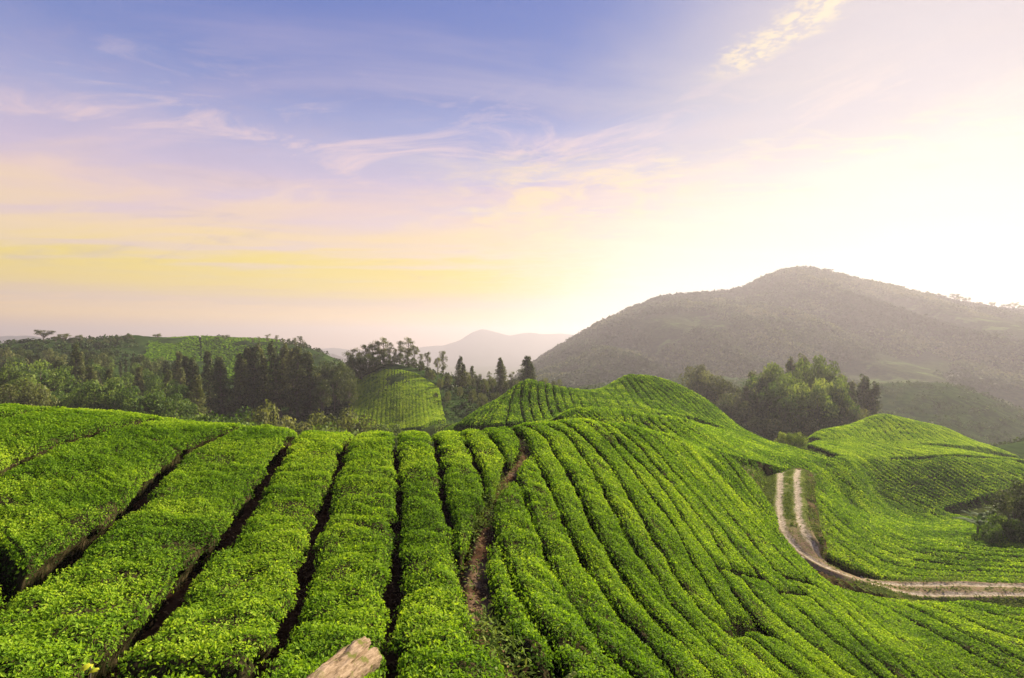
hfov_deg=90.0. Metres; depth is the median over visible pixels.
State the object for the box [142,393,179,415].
broadleaf tree
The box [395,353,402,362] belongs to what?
broadleaf tree
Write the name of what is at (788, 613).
tea row
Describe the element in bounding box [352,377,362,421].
tea row
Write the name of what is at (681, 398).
tea row
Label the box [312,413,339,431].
shrub
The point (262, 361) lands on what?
conifer tree
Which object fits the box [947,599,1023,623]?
tea row
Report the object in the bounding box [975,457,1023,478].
tea row
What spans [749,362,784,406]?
broadleaf tree
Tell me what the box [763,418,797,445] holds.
broadleaf tree
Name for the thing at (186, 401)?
broadleaf tree
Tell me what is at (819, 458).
tea row
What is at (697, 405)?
tea row
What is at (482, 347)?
distant mountain
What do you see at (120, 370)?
conifer tree
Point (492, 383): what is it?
broadleaf tree
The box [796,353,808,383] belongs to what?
conifer tree
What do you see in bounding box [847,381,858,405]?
conifer tree
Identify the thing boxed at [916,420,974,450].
tea row
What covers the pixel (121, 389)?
broadleaf tree
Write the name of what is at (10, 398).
broadleaf tree
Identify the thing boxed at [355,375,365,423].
tea row
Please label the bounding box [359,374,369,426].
tea row
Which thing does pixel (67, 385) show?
broadleaf tree
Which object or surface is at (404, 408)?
tea row
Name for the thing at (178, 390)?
broadleaf tree
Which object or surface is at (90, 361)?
broadleaf tree
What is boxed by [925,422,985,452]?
tea row
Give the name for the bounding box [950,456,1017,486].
tea row
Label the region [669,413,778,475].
tea row
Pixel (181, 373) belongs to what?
conifer tree
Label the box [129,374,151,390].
broadleaf tree
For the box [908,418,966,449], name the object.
tea row
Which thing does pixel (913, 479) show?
tea row
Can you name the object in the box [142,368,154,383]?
broadleaf tree
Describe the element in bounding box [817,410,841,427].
broadleaf tree
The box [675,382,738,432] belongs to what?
tea row
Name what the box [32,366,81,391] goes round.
broadleaf tree
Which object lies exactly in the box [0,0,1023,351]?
sky
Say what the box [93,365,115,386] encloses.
broadleaf tree
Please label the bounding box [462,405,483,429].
tea row
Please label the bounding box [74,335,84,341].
broadleaf tree
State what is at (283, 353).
conifer tree
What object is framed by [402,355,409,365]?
broadleaf tree
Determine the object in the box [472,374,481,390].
broadleaf tree
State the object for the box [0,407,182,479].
tea row
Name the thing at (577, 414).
tea row
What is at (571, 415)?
tea row
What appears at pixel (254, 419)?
shrub
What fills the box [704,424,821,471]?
tea row
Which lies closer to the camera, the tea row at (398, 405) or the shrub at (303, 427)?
the shrub at (303, 427)
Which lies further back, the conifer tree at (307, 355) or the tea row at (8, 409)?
the conifer tree at (307, 355)
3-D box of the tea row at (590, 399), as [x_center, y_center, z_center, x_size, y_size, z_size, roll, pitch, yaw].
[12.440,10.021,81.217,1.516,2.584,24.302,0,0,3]
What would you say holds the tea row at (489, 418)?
on the ground at (954, 395)
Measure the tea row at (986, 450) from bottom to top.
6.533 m
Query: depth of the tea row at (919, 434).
115.61 m
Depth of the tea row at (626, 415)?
53.19 m
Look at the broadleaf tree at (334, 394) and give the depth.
164.10 m
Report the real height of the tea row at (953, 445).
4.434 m
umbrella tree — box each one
[33,329,55,339]
[56,333,69,341]
[948,293,960,299]
[1008,302,1020,307]
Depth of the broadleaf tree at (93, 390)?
115.97 m
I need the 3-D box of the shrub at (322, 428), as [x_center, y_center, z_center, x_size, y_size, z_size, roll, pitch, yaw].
[-20.862,15.848,60.833,11.120,11.399,13.512,0,0,-21]
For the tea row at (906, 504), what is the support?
on the ground at (954, 395)
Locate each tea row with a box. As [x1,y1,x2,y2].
[0,403,94,420]
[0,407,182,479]
[0,419,247,606]
[0,424,297,677]
[0,585,6,614]
[111,430,355,677]
[120,672,215,677]
[256,430,399,677]
[349,378,359,415]
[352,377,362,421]
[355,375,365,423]
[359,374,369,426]
[362,372,373,427]
[367,373,376,426]
[371,371,380,426]
[376,370,383,426]
[380,369,387,424]
[385,369,391,428]
[387,430,512,677]
[389,370,393,430]
[393,370,397,429]
[396,369,399,432]
[399,369,402,431]
[402,370,405,430]
[406,371,409,429]
[409,372,412,429]
[412,372,417,429]
[415,373,420,430]
[417,374,425,429]
[421,376,429,426]
[424,378,433,425]
[428,381,437,424]
[431,382,441,423]
[432,430,484,580]
[435,385,445,423]
[442,423,456,430]
[453,408,478,431]
[460,428,505,507]
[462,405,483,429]
[467,402,490,428]
[472,399,495,430]
[478,394,503,429]
[480,426,520,472]
[483,389,510,427]
[484,541,554,677]
[489,385,516,427]
[492,481,633,677]
[507,381,523,428]
[511,424,712,677]
[516,455,672,677]
[520,379,533,421]
[520,422,744,677]
[526,412,567,422]
[529,378,543,420]
[537,381,553,418]
[538,411,571,422]
[539,420,780,677]
[545,383,559,416]
[547,411,577,420]
[553,385,566,412]
[556,418,735,637]
[560,386,573,409]
[566,410,583,417]
[567,387,581,407]
[569,408,592,419]
[575,388,589,407]
[577,407,598,421]
[577,417,755,638]
[580,407,609,422]
[581,389,597,406]
[582,407,617,422]
[586,406,614,422]
[589,389,609,407]
[595,420,730,572]
[596,388,621,409]
[602,384,629,409]
[606,421,756,577]
[608,380,638,411]
[609,408,623,422]
[617,377,653,413]
[620,408,635,424]
[620,422,801,597]
[622,375,670,415]
[626,408,647,427]
[629,374,677,415]
[629,406,662,431]
[631,374,687,418]
[635,374,694,420]
[635,425,804,583]
[637,374,699,422]
[637,407,686,440]
[644,375,706,423]
[644,408,696,442]
[651,375,712,425]
[652,409,719,450]
[654,430,942,677]
[658,377,719,427]
[658,410,750,467]
[663,378,724,427]
[665,411,764,475]
[668,379,729,428]
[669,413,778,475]
[674,413,786,472]
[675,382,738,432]
[678,414,799,467]
[678,415,794,469]
[680,416,802,468]
[681,386,744,433]
[685,437,950,677]
[687,419,808,469]
[688,389,751,436]
[694,392,757,437]
[697,393,757,436]
[697,422,814,469]
[699,442,819,574]
[704,397,767,439]
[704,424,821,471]
[711,425,831,474]
[719,427,838,479]
[719,450,778,527]
[720,569,854,677]
[728,635,798,677]
[729,429,840,474]
[739,574,876,677]
[741,431,846,475]
[745,631,830,677]
[782,593,896,677]
[787,579,914,677]
[805,434,828,443]
[807,443,862,464]
[809,468,1023,557]
[812,431,833,438]
[812,441,866,463]
[813,440,873,458]
[813,465,1023,552]
[814,486,1023,568]
[815,477,1023,562]
[816,462,1023,548]
[816,497,1023,573]
[819,429,838,438]
[819,513,1023,578]
[821,439,880,458]
[821,528,1023,582]
[822,459,1023,542]
[823,439,890,458]
[826,427,843,438]
[828,457,1001,535]
[832,439,899,459]
[832,585,1019,677]
[833,426,851,439]
[834,455,979,530]
[837,438,907,459]
[838,426,859,439]
[841,455,975,525]
[841,587,1023,677]
[842,437,916,460]
[844,425,864,440]
[847,424,872,440]
[847,457,976,519]
[851,422,876,441]
[852,458,942,509]
[854,457,948,511]
[855,438,926,459]
[857,420,884,441]
[858,437,939,458]
[859,458,951,511]
[861,418,893,442]
[862,457,954,511]
[865,416,902,442]
[866,457,957,510]
[872,415,910,442]
[872,456,960,509]
[874,440,952,456]
[875,414,919,443]
[876,457,965,508]
[878,440,966,456]
[878,597,1023,664]
[883,414,929,444]
[884,458,969,507]
[886,414,936,445]
[890,441,987,458]
[890,459,971,506]
[891,414,944,446]
[896,459,975,505]
[897,416,950,446]
[899,442,1013,461]
[900,416,959,448]
[903,459,978,504]
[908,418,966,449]
[910,459,983,503]
[911,443,1023,463]
[914,459,988,502]
[915,420,979,451]
[915,600,1023,639]
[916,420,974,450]
[917,459,993,500]
[922,459,996,499]
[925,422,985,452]
[926,422,990,452]
[927,458,1001,496]
[933,457,1008,495]
[934,424,995,454]
[939,456,1012,495]
[944,456,1015,492]
[946,427,1008,456]
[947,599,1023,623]
[948,428,1001,455]
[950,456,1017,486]
[961,457,1023,483]
[963,435,1012,456]
[967,457,1023,481]
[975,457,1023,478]
[984,443,1020,458]
[984,458,1023,475]
[993,458,1023,470]
[1002,458,1023,465]
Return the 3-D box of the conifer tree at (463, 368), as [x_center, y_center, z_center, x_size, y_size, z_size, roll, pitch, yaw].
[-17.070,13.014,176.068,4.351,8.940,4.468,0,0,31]
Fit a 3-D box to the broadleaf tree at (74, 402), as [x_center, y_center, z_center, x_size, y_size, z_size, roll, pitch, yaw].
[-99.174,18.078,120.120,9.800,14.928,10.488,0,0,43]
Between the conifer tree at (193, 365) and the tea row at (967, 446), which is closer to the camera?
the tea row at (967, 446)
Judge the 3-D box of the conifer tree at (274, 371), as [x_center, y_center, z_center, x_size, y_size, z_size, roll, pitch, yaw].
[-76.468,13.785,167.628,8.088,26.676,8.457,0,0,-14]
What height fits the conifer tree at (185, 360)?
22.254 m
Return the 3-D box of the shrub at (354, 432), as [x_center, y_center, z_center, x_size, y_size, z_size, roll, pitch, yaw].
[-16.875,15.636,59.850,10.407,10.552,12.646,0,0,-22]
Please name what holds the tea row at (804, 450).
on the ground at (954, 395)
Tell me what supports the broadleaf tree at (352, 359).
on the ground at (954, 395)
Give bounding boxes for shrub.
[176,412,208,420]
[196,411,220,421]
[215,414,231,422]
[223,406,254,424]
[228,419,252,425]
[244,408,274,426]
[245,421,264,425]
[255,399,294,426]
[275,415,315,432]
[280,413,337,427]
[295,409,324,434]
[295,423,320,434]
[309,425,327,430]
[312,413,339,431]
[322,422,339,431]
[332,410,357,432]
[333,404,372,432]
[342,428,359,435]
[349,413,379,435]
[361,426,397,446]
[371,423,403,447]
[775,431,790,444]
[786,432,808,447]
[971,522,1012,544]
[983,513,1023,543]
[1001,518,1023,543]
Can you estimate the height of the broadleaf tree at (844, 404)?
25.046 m
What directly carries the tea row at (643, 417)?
on the ground at (954, 395)
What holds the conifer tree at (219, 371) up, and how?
on the ground at (954, 395)
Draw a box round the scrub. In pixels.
[433,385,1023,578]
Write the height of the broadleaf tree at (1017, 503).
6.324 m
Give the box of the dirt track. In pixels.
[770,468,1023,602]
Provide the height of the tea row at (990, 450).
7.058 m
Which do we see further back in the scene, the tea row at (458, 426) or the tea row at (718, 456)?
the tea row at (458, 426)
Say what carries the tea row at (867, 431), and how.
on the ground at (954, 395)
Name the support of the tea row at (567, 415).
on the ground at (954, 395)
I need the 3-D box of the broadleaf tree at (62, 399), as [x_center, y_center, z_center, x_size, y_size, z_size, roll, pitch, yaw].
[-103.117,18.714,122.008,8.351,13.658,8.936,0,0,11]
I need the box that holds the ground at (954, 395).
[0,335,1023,677]
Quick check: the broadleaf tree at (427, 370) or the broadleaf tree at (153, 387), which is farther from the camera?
the broadleaf tree at (427, 370)
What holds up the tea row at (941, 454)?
on the ground at (954, 395)
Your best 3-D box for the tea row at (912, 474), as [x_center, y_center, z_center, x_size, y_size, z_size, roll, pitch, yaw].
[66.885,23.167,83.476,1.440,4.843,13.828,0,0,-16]
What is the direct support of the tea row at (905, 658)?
on the ground at (954, 395)
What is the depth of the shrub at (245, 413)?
95.54 m
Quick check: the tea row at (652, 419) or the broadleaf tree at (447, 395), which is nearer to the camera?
the tea row at (652, 419)
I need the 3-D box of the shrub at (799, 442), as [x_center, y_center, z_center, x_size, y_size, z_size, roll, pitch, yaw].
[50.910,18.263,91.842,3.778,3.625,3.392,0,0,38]
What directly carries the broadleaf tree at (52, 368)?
on the ground at (954, 395)
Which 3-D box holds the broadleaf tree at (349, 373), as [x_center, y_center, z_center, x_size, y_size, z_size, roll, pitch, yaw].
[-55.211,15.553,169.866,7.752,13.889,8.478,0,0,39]
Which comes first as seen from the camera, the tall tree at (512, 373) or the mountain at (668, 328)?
the tall tree at (512, 373)
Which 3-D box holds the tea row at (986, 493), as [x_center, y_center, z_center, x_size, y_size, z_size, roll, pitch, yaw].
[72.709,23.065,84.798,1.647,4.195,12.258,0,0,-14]
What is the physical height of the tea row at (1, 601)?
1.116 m
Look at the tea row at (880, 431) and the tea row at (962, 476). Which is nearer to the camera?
the tea row at (962, 476)
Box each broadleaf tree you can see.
[0,347,13,367]
[0,353,27,371]
[0,356,32,376]
[0,361,27,391]
[0,379,55,405]
[0,388,20,402]
[2,373,45,399]
[5,359,76,390]
[13,386,59,407]
[24,353,38,363]
[25,352,46,370]
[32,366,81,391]
[37,390,67,407]
[41,348,54,367]
[46,351,67,367]
[47,361,67,373]
[48,381,76,401]
[53,387,80,406]
[59,393,82,407]
[64,387,106,407]
[66,377,124,409]
[66,379,97,393]
[67,337,77,342]
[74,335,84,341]
[81,349,100,370]
[84,358,97,379]
[84,364,103,382]
[86,353,111,371]
[89,382,127,409]
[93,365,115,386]
[99,349,116,366]
[104,372,129,383]
[105,356,117,370]
[105,385,142,409]
[114,395,137,410]
[116,375,144,396]
[121,398,160,414]
[123,388,172,416]
[128,362,143,376]
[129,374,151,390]
[130,354,150,374]
[141,358,160,378]
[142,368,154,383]
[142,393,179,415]
[143,383,174,408]
[144,375,161,396]
[148,393,197,419]
[149,400,192,417]
[150,356,170,373]
[155,378,184,408]
[157,360,173,382]
[166,381,194,415]
[303,372,327,406]
[311,379,332,413]
[314,366,333,410]
[316,360,340,406]
[323,371,345,411]
[325,362,349,405]
[335,366,358,398]
[339,378,357,407]
[345,355,363,378]
[352,356,371,378]
[362,354,374,371]
[368,356,383,370]
[379,352,388,364]
[388,356,395,364]
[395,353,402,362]
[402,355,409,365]
[409,358,417,367]
[418,361,424,370]
[425,367,431,376]
[428,371,435,380]
[443,373,452,385]
[444,391,450,400]
[457,386,462,396]
[459,371,471,386]
[466,390,476,402]
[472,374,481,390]
[476,393,490,406]
[480,378,489,391]
[487,376,498,391]
[489,391,500,400]
[496,381,508,394]
[510,378,518,387]
[551,380,562,386]
[678,364,708,395]
[685,370,721,401]
[693,375,726,404]
[700,380,741,411]
[715,398,738,422]
[718,391,755,418]
[726,400,751,425]
[734,401,762,430]
[739,374,776,408]
[742,416,776,440]
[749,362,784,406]
[755,382,787,432]
[762,364,799,392]
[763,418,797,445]
[765,393,808,445]
[767,373,806,399]
[784,384,817,428]
[788,408,821,437]
[792,377,829,413]
[793,354,836,392]
[793,420,825,443]
[797,386,839,431]
[801,360,845,395]
[803,403,835,428]
[810,374,857,422]
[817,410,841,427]
[825,383,860,425]
[828,407,854,424]
[835,404,864,422]
[857,409,869,419]
[987,489,1023,537]
[995,479,1023,522]
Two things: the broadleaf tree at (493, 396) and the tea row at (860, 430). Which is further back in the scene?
the broadleaf tree at (493, 396)
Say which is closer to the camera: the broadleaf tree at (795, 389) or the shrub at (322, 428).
the shrub at (322, 428)
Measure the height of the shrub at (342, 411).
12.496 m
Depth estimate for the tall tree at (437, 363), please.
180.04 m
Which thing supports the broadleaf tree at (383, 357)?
on the ground at (954, 395)
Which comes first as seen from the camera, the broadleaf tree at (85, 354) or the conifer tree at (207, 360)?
the conifer tree at (207, 360)
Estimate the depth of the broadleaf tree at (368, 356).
188.01 m
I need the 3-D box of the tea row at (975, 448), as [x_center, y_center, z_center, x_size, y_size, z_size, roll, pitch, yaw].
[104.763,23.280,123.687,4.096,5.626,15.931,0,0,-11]
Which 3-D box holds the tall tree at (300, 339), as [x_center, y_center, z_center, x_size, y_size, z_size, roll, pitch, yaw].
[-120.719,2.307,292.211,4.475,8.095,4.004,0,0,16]
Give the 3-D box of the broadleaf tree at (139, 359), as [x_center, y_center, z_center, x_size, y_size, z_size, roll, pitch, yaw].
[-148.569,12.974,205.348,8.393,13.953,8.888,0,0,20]
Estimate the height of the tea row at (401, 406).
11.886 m
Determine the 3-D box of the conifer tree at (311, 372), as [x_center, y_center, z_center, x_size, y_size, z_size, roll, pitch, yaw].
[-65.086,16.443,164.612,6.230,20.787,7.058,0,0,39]
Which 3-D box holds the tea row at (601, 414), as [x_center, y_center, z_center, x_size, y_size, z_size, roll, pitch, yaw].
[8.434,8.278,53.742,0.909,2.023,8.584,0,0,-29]
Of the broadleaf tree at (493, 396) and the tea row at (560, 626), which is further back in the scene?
the broadleaf tree at (493, 396)
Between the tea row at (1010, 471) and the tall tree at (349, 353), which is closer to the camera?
the tea row at (1010, 471)
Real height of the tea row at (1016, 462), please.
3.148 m
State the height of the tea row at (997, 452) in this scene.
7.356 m
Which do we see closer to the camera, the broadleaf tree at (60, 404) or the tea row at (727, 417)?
the tea row at (727, 417)
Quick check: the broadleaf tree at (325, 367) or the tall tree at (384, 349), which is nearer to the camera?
the broadleaf tree at (325, 367)
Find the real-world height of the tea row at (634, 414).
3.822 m
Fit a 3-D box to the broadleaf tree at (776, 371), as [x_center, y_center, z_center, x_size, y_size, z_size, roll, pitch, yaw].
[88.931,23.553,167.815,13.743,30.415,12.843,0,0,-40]
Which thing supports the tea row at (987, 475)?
on the ground at (954, 395)
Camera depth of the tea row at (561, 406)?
78.40 m
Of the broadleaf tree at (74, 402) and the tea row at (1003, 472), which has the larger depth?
the broadleaf tree at (74, 402)
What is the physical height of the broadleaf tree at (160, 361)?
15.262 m
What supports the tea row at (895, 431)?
on the ground at (954, 395)
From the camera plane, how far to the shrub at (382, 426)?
107.55 m
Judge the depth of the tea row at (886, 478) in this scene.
81.55 m
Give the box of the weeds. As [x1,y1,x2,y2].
[392,438,552,677]
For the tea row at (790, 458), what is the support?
on the ground at (954, 395)
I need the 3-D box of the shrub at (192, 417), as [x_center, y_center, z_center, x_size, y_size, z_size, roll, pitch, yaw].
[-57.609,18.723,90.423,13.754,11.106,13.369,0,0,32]
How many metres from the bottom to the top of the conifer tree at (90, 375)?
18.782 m
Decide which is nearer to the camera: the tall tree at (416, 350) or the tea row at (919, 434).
the tea row at (919, 434)
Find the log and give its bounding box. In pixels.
[306,636,381,677]
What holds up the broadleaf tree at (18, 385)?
on the ground at (954, 395)
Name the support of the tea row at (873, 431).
on the ground at (954, 395)
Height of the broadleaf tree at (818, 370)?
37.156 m
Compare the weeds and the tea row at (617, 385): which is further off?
the tea row at (617, 385)
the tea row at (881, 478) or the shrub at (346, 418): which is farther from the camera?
the shrub at (346, 418)
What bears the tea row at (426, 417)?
on the ground at (954, 395)
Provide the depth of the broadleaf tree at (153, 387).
144.24 m
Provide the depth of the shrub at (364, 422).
99.28 m
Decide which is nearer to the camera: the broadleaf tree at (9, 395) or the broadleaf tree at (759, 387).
the broadleaf tree at (9, 395)
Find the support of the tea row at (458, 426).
on the ground at (954, 395)
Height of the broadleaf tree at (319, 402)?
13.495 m
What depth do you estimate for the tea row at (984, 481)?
84.56 m
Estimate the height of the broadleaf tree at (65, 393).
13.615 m
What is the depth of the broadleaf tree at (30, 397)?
106.69 m
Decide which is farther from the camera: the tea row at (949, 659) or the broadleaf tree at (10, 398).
the broadleaf tree at (10, 398)
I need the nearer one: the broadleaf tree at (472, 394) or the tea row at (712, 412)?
the tea row at (712, 412)
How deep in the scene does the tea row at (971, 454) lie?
97.47 m
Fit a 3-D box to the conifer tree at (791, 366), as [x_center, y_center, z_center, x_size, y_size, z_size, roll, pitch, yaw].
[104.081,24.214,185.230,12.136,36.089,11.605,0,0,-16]
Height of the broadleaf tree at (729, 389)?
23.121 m
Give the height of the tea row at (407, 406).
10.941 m
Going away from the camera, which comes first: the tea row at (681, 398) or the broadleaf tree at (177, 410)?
the tea row at (681, 398)
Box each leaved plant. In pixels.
[949,510,985,533]
[966,512,989,521]
[966,520,1008,535]
[971,509,1020,521]
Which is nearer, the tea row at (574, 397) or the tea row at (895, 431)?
the tea row at (574, 397)
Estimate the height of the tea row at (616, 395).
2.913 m
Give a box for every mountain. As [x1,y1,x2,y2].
[320,329,573,367]
[560,269,1023,407]
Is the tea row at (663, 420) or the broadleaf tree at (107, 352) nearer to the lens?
the tea row at (663, 420)
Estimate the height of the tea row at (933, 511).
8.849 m
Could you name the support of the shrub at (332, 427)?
on the ground at (954, 395)
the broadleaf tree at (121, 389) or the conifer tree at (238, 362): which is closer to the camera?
the broadleaf tree at (121, 389)
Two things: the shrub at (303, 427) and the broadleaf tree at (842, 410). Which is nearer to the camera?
the shrub at (303, 427)
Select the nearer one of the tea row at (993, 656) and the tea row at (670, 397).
the tea row at (993, 656)
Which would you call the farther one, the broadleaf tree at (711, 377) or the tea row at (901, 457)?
the broadleaf tree at (711, 377)
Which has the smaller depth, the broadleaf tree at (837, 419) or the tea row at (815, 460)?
the tea row at (815, 460)
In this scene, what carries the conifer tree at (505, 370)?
on the ground at (954, 395)
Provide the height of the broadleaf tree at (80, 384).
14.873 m
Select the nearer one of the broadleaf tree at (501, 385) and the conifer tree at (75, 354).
the conifer tree at (75, 354)
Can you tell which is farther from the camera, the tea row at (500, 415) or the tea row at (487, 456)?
the tea row at (500, 415)
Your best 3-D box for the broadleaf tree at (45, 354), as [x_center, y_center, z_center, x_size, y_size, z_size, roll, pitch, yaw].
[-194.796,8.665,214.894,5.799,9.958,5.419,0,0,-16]
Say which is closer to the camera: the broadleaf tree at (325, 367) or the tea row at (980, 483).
the tea row at (980, 483)
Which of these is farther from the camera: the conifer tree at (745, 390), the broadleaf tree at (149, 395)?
the conifer tree at (745, 390)
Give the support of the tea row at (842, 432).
on the ground at (954, 395)
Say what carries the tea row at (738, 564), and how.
on the ground at (954, 395)
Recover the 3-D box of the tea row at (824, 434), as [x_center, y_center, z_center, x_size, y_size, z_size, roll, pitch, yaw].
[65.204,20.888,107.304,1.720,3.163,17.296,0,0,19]
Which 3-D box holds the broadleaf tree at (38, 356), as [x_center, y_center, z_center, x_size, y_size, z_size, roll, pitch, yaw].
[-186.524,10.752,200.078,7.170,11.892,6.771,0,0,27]
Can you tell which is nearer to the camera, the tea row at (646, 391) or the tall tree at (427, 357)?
the tea row at (646, 391)
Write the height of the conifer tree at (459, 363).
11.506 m
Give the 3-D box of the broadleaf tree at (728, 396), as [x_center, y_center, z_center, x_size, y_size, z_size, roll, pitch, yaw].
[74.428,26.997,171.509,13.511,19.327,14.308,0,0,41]
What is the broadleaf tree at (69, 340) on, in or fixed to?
on the ground at (954, 395)
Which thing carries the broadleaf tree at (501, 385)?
on the ground at (954, 395)
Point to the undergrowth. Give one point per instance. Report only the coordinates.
(588, 387)
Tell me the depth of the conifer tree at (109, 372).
139.51 m
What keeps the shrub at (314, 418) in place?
on the ground at (954, 395)
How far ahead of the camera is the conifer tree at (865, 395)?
177.08 m
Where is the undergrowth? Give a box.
[0,333,1023,449]
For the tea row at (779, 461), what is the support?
on the ground at (954, 395)
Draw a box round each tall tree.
[297,336,304,345]
[341,348,358,377]
[358,345,372,364]
[368,340,378,356]
[373,342,381,358]
[377,337,389,364]
[385,343,394,357]
[397,341,406,364]
[400,337,414,364]
[408,345,419,367]
[424,352,431,368]
[433,357,441,378]
[439,351,447,376]
[508,371,514,387]
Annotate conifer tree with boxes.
[53,360,71,380]
[67,342,84,384]
[74,351,87,382]
[79,364,103,386]
[105,367,114,385]
[118,361,123,376]
[123,357,127,376]
[132,366,146,396]
[159,369,173,405]
[171,351,185,382]
[175,368,188,392]
[180,355,191,389]
[184,356,207,413]
[184,381,195,413]
[189,374,208,417]
[200,350,216,415]
[204,356,230,417]
[207,358,237,420]
[226,358,249,418]
[228,352,249,417]
[235,346,254,409]
[235,351,266,417]
[247,346,268,407]
[253,342,274,408]
[265,341,290,416]
[266,343,291,406]
[273,347,302,414]
[284,346,306,417]
[288,351,315,415]
[298,358,317,418]
[453,356,462,383]
[457,364,466,386]
[468,366,476,384]
[494,357,505,387]
[498,360,509,387]
[516,355,534,381]
[527,361,537,379]
[739,385,751,423]
[747,370,756,392]
[785,356,800,378]
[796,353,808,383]
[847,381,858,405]
[855,374,870,406]
[859,389,877,415]
[864,381,883,415]
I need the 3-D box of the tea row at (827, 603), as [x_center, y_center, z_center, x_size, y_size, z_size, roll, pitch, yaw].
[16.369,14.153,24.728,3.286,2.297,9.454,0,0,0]
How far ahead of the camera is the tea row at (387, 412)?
149.11 m
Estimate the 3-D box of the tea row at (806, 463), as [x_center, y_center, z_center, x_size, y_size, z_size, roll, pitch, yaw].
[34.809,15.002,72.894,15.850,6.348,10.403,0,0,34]
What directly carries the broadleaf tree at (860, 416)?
on the ground at (954, 395)
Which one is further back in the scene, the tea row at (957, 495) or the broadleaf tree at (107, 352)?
the broadleaf tree at (107, 352)
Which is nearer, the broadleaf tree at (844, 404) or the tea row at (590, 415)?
the tea row at (590, 415)
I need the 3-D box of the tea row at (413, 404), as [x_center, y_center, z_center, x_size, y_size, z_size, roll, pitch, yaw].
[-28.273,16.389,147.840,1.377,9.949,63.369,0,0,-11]
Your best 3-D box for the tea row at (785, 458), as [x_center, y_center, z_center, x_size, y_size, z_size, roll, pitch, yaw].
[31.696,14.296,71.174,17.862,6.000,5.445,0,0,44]
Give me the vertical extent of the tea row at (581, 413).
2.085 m
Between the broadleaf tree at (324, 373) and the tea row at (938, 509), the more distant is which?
the broadleaf tree at (324, 373)
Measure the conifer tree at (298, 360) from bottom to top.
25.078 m
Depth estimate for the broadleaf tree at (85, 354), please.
203.85 m
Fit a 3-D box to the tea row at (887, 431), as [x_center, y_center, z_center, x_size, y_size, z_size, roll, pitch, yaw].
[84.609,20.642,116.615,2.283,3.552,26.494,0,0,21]
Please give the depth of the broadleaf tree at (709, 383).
193.85 m
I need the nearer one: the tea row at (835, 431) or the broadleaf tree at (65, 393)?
the tea row at (835, 431)
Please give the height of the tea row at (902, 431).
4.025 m
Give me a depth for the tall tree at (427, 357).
182.03 m
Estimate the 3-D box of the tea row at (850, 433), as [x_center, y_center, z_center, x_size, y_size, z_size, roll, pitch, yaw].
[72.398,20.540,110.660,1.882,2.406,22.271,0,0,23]
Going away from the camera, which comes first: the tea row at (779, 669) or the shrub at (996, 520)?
the tea row at (779, 669)
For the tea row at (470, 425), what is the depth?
71.52 m
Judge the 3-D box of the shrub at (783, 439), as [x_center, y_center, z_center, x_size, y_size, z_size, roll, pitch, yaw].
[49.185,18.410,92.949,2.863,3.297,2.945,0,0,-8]
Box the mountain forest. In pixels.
[509,265,1023,391]
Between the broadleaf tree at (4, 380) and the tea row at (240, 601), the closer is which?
the tea row at (240, 601)
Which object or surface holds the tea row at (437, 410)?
on the ground at (954, 395)
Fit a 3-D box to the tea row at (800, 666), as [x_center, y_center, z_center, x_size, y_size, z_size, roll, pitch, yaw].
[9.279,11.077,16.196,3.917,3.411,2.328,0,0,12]
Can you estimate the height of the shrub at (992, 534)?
3.418 m
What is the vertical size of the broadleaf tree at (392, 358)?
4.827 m
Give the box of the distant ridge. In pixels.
[0,336,349,362]
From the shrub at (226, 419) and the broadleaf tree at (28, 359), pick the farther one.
the broadleaf tree at (28, 359)
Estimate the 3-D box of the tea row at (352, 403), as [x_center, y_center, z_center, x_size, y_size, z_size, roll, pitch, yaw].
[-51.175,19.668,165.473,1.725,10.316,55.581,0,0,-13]
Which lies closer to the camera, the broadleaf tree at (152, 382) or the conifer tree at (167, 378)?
the conifer tree at (167, 378)
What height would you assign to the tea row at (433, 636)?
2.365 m
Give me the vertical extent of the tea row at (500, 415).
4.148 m
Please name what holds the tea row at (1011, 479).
on the ground at (954, 395)
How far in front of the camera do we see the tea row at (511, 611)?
7.87 m
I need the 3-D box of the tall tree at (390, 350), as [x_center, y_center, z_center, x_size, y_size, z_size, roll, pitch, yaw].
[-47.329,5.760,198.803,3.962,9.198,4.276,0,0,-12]
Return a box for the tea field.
[144,335,280,381]
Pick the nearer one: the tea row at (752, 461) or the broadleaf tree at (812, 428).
the tea row at (752, 461)
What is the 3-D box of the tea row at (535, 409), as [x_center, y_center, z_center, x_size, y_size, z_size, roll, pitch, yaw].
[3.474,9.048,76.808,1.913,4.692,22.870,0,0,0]
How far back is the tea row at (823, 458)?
81.29 m
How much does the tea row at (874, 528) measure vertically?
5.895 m
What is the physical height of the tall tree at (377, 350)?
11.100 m
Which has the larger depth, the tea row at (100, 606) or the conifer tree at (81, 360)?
the conifer tree at (81, 360)
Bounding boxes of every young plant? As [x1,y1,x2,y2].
[80,658,98,677]
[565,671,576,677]
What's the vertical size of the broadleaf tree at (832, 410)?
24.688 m
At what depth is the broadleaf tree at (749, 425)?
144.69 m
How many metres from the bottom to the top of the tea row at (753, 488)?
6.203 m
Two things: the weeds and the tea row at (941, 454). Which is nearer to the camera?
the weeds
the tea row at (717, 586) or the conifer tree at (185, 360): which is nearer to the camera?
the tea row at (717, 586)
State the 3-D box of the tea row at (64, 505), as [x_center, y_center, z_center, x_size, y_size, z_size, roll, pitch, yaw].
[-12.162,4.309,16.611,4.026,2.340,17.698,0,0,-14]
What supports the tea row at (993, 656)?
on the ground at (954, 395)
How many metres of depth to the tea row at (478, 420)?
70.66 m
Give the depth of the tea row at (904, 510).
74.38 m
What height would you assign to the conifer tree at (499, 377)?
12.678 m
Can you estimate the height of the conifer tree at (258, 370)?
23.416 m
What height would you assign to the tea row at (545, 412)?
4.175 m

